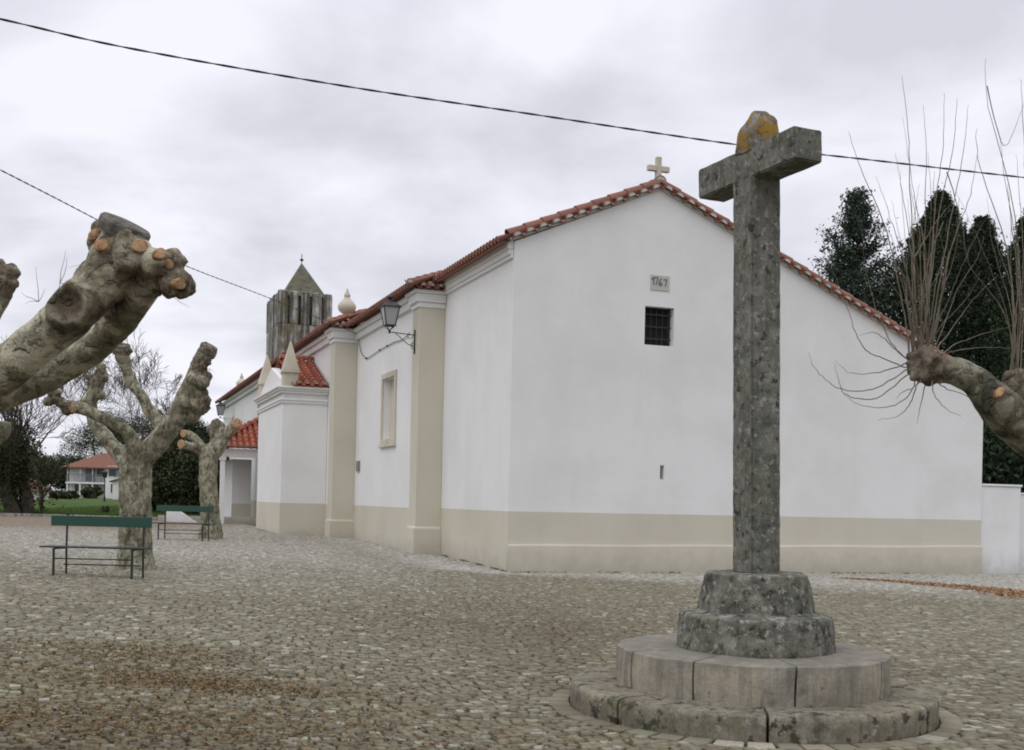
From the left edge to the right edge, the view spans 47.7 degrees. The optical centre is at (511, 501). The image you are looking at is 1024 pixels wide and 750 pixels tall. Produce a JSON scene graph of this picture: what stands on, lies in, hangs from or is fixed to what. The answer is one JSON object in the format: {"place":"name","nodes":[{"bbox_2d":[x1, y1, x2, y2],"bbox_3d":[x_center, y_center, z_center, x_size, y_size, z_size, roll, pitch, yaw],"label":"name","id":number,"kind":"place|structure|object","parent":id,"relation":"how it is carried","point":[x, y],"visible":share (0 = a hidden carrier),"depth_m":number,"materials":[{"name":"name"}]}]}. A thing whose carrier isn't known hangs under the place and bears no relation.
{"place":"outdoors","nodes":[
{"label":"outdoors","id":0,"kind":"place"},
{"bbox_2d":[0,498,117,511],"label":"lawn","id":1,"kind":"structure","parent":0,"point":[85,502],"depth_m":88.44,"materials":[{"name":"green plant"}]},
{"bbox_2d":[1,428,46,477],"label":"evergreen tree","id":2,"kind":"object","parent":1,"relation":"on","point":[36,450],"visible":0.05,"depth_m":91.26,"materials":[{"name":"green plant"}]},
{"bbox_2d":[26,451,41,479],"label":"evergreen tree","id":3,"kind":"object","parent":1,"relation":"on","point":[34,463],"depth_m":105.57,"materials":[{"name":"green plant"}]},
{"bbox_2d":[5,386,64,504],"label":"bare tree","id":4,"kind":"object","parent":1,"relation":"on","point":[37,481],"visible":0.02,"depth_m":77.36,"materials":[{"name":"plant"}]},
{"bbox_2d":[17,479,53,498],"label":"house","id":5,"kind":"structure","parent":1,"relation":"on","point":[35,496],"depth_m":104.34,"materials":[{"name":"white paint"}]},
{"bbox_2d":[32,453,60,485],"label":"evergreen tree","id":6,"kind":"object","parent":1,"relation":"on","point":[50,461],"visible":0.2,"depth_m":149.51,"materials":[{"name":"green plant"}]},
{"bbox_2d":[49,490,64,498],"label":"evergreen bush","id":7,"kind":"object","parent":1,"relation":"on","point":[56,494],"visible":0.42,"depth_m":117.43,"materials":[{"name":"green plant"}]},
{"bbox_2d":[0,336,116,455],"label":"bare tree","id":8,"kind":"object","parent":1,"relation":"on","point":[61,415],"visible":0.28,"depth_m":66.98,"materials":[{"name":"grey plant"}]},
{"bbox_2d":[58,490,80,498],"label":"evergreen bush","id":9,"kind":"object","parent":1,"relation":"on","point":[70,494],"visible":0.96,"depth_m":115.59,"materials":[{"name":"green plant"}]},
{"bbox_2d":[61,447,118,498],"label":"house","id":10,"kind":"structure","parent":1,"relation":"on","point":[86,472],"depth_m":143.24,"materials":[{"name":"white paint"}]},
{"bbox_2d":[74,484,81,491],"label":"window","id":11,"kind":"structure","parent":10,"relation":"in","point":[76,486],"depth_m":143.53,"materials":[{"name":"grey glass"}]},
{"bbox_2d":[73,468,83,475],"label":"window","id":12,"kind":"structure","parent":10,"relation":"in","point":[75,470],"depth_m":143.53,"materials":[{"name":"grey glass"}]},
{"bbox_2d":[85,469,95,480],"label":"door","id":13,"kind":"structure","parent":10,"relation":"in","point":[87,471],"depth_m":143.67,"materials":[{"name":"white paint"}]},
{"bbox_2d":[96,469,104,476],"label":"window","id":14,"kind":"structure","parent":10,"relation":"in","point":[98,471],"depth_m":143.81,"materials":[{"name":"grey glass"}]},
{"bbox_2d":[108,466,116,476],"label":"window","id":15,"kind":"structure","parent":10,"relation":"in","point":[111,472],"depth_m":142.48,"materials":[{"name":"grey glass"}]},
{"bbox_2d":[114,469,118,476],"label":"window","id":16,"kind":"structure","parent":10,"relation":"in","point":[116,470],"depth_m":142.55,"materials":[{"name":"grey glass"}]},
{"bbox_2d":[79,486,103,498],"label":"evergreen bush","id":17,"kind":"object","parent":1,"relation":"on","point":[89,492],"visible":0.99,"depth_m":133.25,"materials":[{"name":"green plant"}]},
{"bbox_2d":[102,470,107,501],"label":"street lamp","id":18,"kind":"object","parent":1,"relation":"on","point":[104,473],"visible":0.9,"depth_m":97.93,"materials":[{"name":"black metal"}]},
{"bbox_2d":[101,505,109,512],"bbox_3d":[-18.649,0.515,53.024,0.442,0.736,0.372,1,0,0],"label":"evergreen bush","id":19,"kind":"object","parent":1,"relation":"on","point":[106,509],"visible":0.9,"depth_m":52.95,"materials":[{"name":"green plant"}]},
{"bbox_2d":[109,479,118,498],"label":"outbuilding","id":20,"kind":"structure","parent":1,"relation":"on","point":[115,493],"depth_m":128.05,"materials":[{"name":"white paint"}]},
{"bbox_2d":[76,332,181,437],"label":"bare tree","id":21,"kind":"object","parent":1,"relation":"on","point":[121,382],"visible":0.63,"depth_m":86.86,"materials":[{"name":"grey plant"}]},
{"bbox_2d":[151,493,159,512],"bbox_3d":[-18.404,-0.693,59.951,3.285,3.160,2.429,1,0,24],"label":"evergreen bush","id":22,"kind":"object","parent":1,"relation":"on","point":[154,503],"visible":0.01,"depth_m":59.28,"materials":[{"name":"green plant"}]},
{"bbox_2d":[136,395,209,429],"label":"bare tree","id":23,"kind":"object","parent":1,"relation":"on","point":[161,413],"visible":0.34,"depth_m":83.87,"materials":[{"name":"grey plant"}]},
{"bbox_2d":[151,436,199,514],"bbox_3d":[-16.167,-1.270,56.078,3.466,4.451,4.056,1,0,-43],"label":"evergreen bush","id":24,"kind":"object","parent":1,"relation":"on","point":[175,473],"visible":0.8,"depth_m":55.09,"materials":[{"name":"green plant"}]},
{"bbox_2d":[141,420,209,452],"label":"umbrella pine","id":25,"kind":"object","parent":1,"relation":"on","point":[202,434],"visible":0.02,"depth_m":82.65,"materials":[{"name":"green plant"}]},
{"bbox_2d":[190,464,219,513],"bbox_3d":[-15.357,-0.564,56.961,3.060,3.081,2.337,1,0,0],"label":"evergreen bush","id":26,"kind":"object","parent":1,"relation":"on","point":[218,480],"visible":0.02,"depth_m":56.48,"materials":[{"name":"green plant"}]},
{"bbox_2d":[0,505,199,516],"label":"grass","id":27,"kind":"structure","parent":0,"point":[71,510],"depth_m":55.37,"materials":[{"name":"green plant"}]},
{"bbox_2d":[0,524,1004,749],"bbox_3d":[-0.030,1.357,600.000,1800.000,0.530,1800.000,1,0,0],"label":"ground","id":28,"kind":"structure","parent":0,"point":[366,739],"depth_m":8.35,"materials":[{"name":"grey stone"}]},
{"bbox_2d":[0,401,47,513],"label":"dark tree","id":29,"kind":"object","parent":28,"relation":"on","point":[14,450],"visible":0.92,"depth_m":50.01,"materials":[{"name":"green plant"}]},
{"bbox_2d":[31,453,69,511],"bbox_3d":[-20.989,-0.365,52.128,1.912,3.714,1.889,1,0,-44],"label":"young tree","id":30,"kind":"object","parent":28,"relation":"on","point":[41,474],"visible":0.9,"depth_m":51.98,"materials":[{"name":"green plant"}]},
{"bbox_2d":[48,454,85,490],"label":"evergreen tree","id":31,"kind":"object","parent":28,"relation":"on","point":[64,477],"visible":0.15,"depth_m":173.96,"materials":[{"name":"green plant"}]},
{"bbox_2d":[0,513,157,519],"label":"kerb","id":32,"kind":"structure","parent":28,"relation":"on","point":[30,515],"depth_m":48.95,"materials":[{"name":"concrete"}]},
{"bbox_2d":[37,359,155,455],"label":"bare tree","id":33,"kind":"object","parent":28,"relation":"on","point":[75,397],"visible":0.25,"depth_m":187.60,"materials":[{"name":"grey plant"}]},
{"bbox_2d":[0,212,195,445],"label":"pollarded plane tree","id":34,"kind":"object","parent":28,"relation":"on","point":[126,274],"visible":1,"depth_m":5.18,"materials":[{"name":"brown plant"}]},
{"bbox_2d":[56,407,208,462],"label":"bare tree","id":35,"kind":"object","parent":28,"relation":"on","point":[90,443],"visible":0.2,"depth_m":164.84,"materials":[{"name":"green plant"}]},
{"bbox_2d":[166,511,195,522],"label":"wall","id":36,"kind":"structure","parent":28,"relation":"on","point":[173,516],"depth_m":47.00,"materials":[{"name":"white paint"}]},
{"bbox_2d":[158,515,255,523],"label":"parapet","id":37,"kind":"structure","parent":28,"relation":"on","point":[247,520],"depth_m":48.30,"materials":[{"name":"grey concrete"}]},
{"bbox_2d":[177,418,241,538],"bbox_3d":[-8.325,-0.533,31.840,1.712,3.545,0.806,1,0,-11],"label":"pollarded plane tree","id":38,"kind":"object","parent":28,"relation":"on","point":[213,450],"visible":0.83,"depth_m":31.63,"materials":[{"name":"brown plant"}]},
{"bbox_2d":[266,254,331,367],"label":"bell tower","id":39,"kind":"structure","parent":28,"relation":"on","point":[286,324],"depth_m":49.02,"materials":[{"name":"stone"}]},
{"bbox_2d":[195,156,982,573],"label":"church","id":40,"kind":"structure","parent":28,"relation":"on","point":[551,392],"depth_m":27.64,"materials":[{"name":"white paint"}]},
{"bbox_2d":[0,170,356,333],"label":"overhead cable","id":41,"kind":"object","parent":40,"relation":"attached to","point":[186,266],"visible":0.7,"depth_m":27.61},
{"bbox_2d":[216,400,230,422],"bbox_3d":[-15.736,-4.795,63.346,0.951,1.521,0.500,1,0,-20],"label":"wall lantern","id":42,"kind":"object","parent":40,"relation":"attached to","point":[220,406],"depth_m":63.13,"materials":[{"name":"black metal"}]},
{"bbox_2d":[358,332,409,358],"bbox_3d":[-3.827,-4.856,33.878,0.112,0.947,6.306,1,0,-20],"label":"wall cable","id":43,"kind":"object","parent":40,"relation":"attached to","point":[380,349],"depth_m":34.09,"materials":[{"name":"black metal"}]},
{"bbox_2d":[378,369,396,447],"bbox_3d":[-3.433,-2.616,33.033,0.320,2.140,1.820,1,0,-20],"label":"window","id":44,"kind":"structure","parent":40,"relation":"in","point":[391,441],"depth_m":33.39,"materials":[{"name":"beige stone"}]},
{"bbox_2d":[379,295,414,353],"bbox_3d":[-2.954,-4.593,29.967,0.931,1.490,0.490,1,0,-20],"label":"wall lantern","id":45,"kind":"object","parent":40,"relation":"attached to","point":[389,309],"depth_m":29.77,"materials":[{"name":"black metal"}]},
{"bbox_2d":[644,307,670,345],"bbox_3d":[3.299,-3.998,26.576,0.860,1.000,0.106,1,0,-20],"label":"window","id":46,"kind":"structure","parent":40,"relation":"in","point":[657,321],"depth_m":26.59,"materials":[{"name":"black metal"}]},
{"bbox_2d":[808,185,949,354],"bbox_3d":[14.368,-5.520,48.084,8.332,15.176,8.114,1,0,0],"label":"conifer tree","id":47,"kind":"object","parent":28,"relation":"on","point":[853,270],"visible":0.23,"depth_m":47.41,"materials":[{"name":"green plant"}]},
{"bbox_2d":[809,60,1023,456],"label":"pollarded plane tree","id":48,"kind":"object","parent":28,"relation":"on","point":[998,405],"visible":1,"depth_m":9.23,"materials":[{"name":"brown plant"}]},
{"bbox_2d":[875,186,1006,436],"bbox_3d":[16.936,-5.245,46.023,5.938,14.733,5.946,1,0,0],"label":"cypress tree","id":49,"kind":"object","parent":28,"relation":"on","point":[972,323],"visible":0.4,"depth_m":44.88,"materials":[{"name":"green plant"}]},
{"bbox_2d":[940,214,1023,443],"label":"cypress tree","id":50,"kind":"object","parent":28,"relation":"on","point":[986,229],"visible":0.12,"depth_m":46.48,"materials":[{"name":"green plant"}]},
{"bbox_2d":[974,209,1023,436],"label":"cypress tree","id":51,"kind":"object","parent":28,"relation":"on","point":[1002,340],"visible":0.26,"depth_m":43.00,"materials":[{"name":"green plant"}]},
{"bbox_2d":[982,425,1023,492],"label":"evergreen bush","id":52,"kind":"object","parent":28,"relation":"on","point":[1002,462],"visible":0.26,"depth_m":35.44,"materials":[{"name":"green plant"}]},
{"bbox_2d":[0,516,1023,749],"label":"cobblestone paving","id":53,"kind":"structure","parent":0,"point":[972,673],"depth_m":12.57,"materials":[{"name":"stone"}]},
{"bbox_2d":[39,512,151,578],"bbox_3d":[-6.199,0.662,17.300,1.580,0.967,0.439,1,0,2],"label":"park bench","id":54,"kind":"object","parent":53,"relation":"on","point":[143,522],"visible":0.97,"depth_m":17.41,"materials":[{"name":"green paint"}]},
{"bbox_2d":[43,341,217,570],"bbox_3d":[-6.152,-0.676,19.168,2.637,4.023,1.739,1,0,0],"label":"pollarded plane tree","id":55,"kind":"object","parent":53,"relation":"in","point":[135,459],"visible":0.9,"depth_m":18.94,"materials":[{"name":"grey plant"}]},
{"bbox_2d":[152,504,213,540],"bbox_3d":[-8.622,0.552,30.301,1.580,0.967,0.439,1,0,4],"label":"park bench","id":56,"kind":"object","parent":53,"relation":"on","point":[208,508],"visible":0.9,"depth_m":30.41,"materials":[{"name":"green paint"}]},
{"bbox_2d":[0,645,504,749],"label":"fallen twigs","id":57,"kind":"object","parent":53,"relation":"on","point":[276,657],"visible":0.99,"depth_m":8.45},
{"bbox_2d":[0,564,735,749],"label":"leaf litter","id":58,"kind":"object","parent":53,"relation":"on","point":[196,683],"visible":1,"depth_m":7.95,"materials":[{"name":"brown plant"}]},
{"bbox_2d":[441,555,919,573],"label":"weeds","id":59,"kind":"object","parent":53,"relation":"on","point":[617,572],"visible":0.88,"depth_m":26.45,"materials":[{"name":"green plant"}]},
{"bbox_2d":[547,686,965,749],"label":"paving ring","id":60,"kind":"object","parent":53,"relation":"on","point":[559,703],"visible":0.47,"depth_m":7.88,"materials":[{"name":"stone"}]},
{"bbox_2d":[570,111,938,745],"bbox_3d":[1.893,-0.668,9.000,2.775,4.652,2.776,1,0,-24],"label":"wayside cross","id":61,"kind":"object","parent":60,"relation":"on","point":[751,650],"visible":0.99,"depth_m":8.59,"materials":[{"name":"stone"}]},
{"bbox_2d":[833,577,1023,599],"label":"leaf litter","id":62,"kind":"object","parent":53,"relation":"on","point":[1000,591],"visible":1,"depth_m":23.74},
{"bbox_2d":[981,484,1023,573],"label":"boundary wall","id":63,"kind":"structure","parent":53,"relation":"on","point":[1002,525],"depth_m":29.95,"materials":[{"name":"white paint"}]},
{"bbox_2d":[0,18,1023,177],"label":"overhead cable","id":64,"kind":"object","parent":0,"point":[263,72],"visible":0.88,"depth_m":11.60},
{"bbox_2d":[0,0,1023,489],"label":"sky","id":65,"kind":"structure","parent":0,"point":[244,173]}
]}

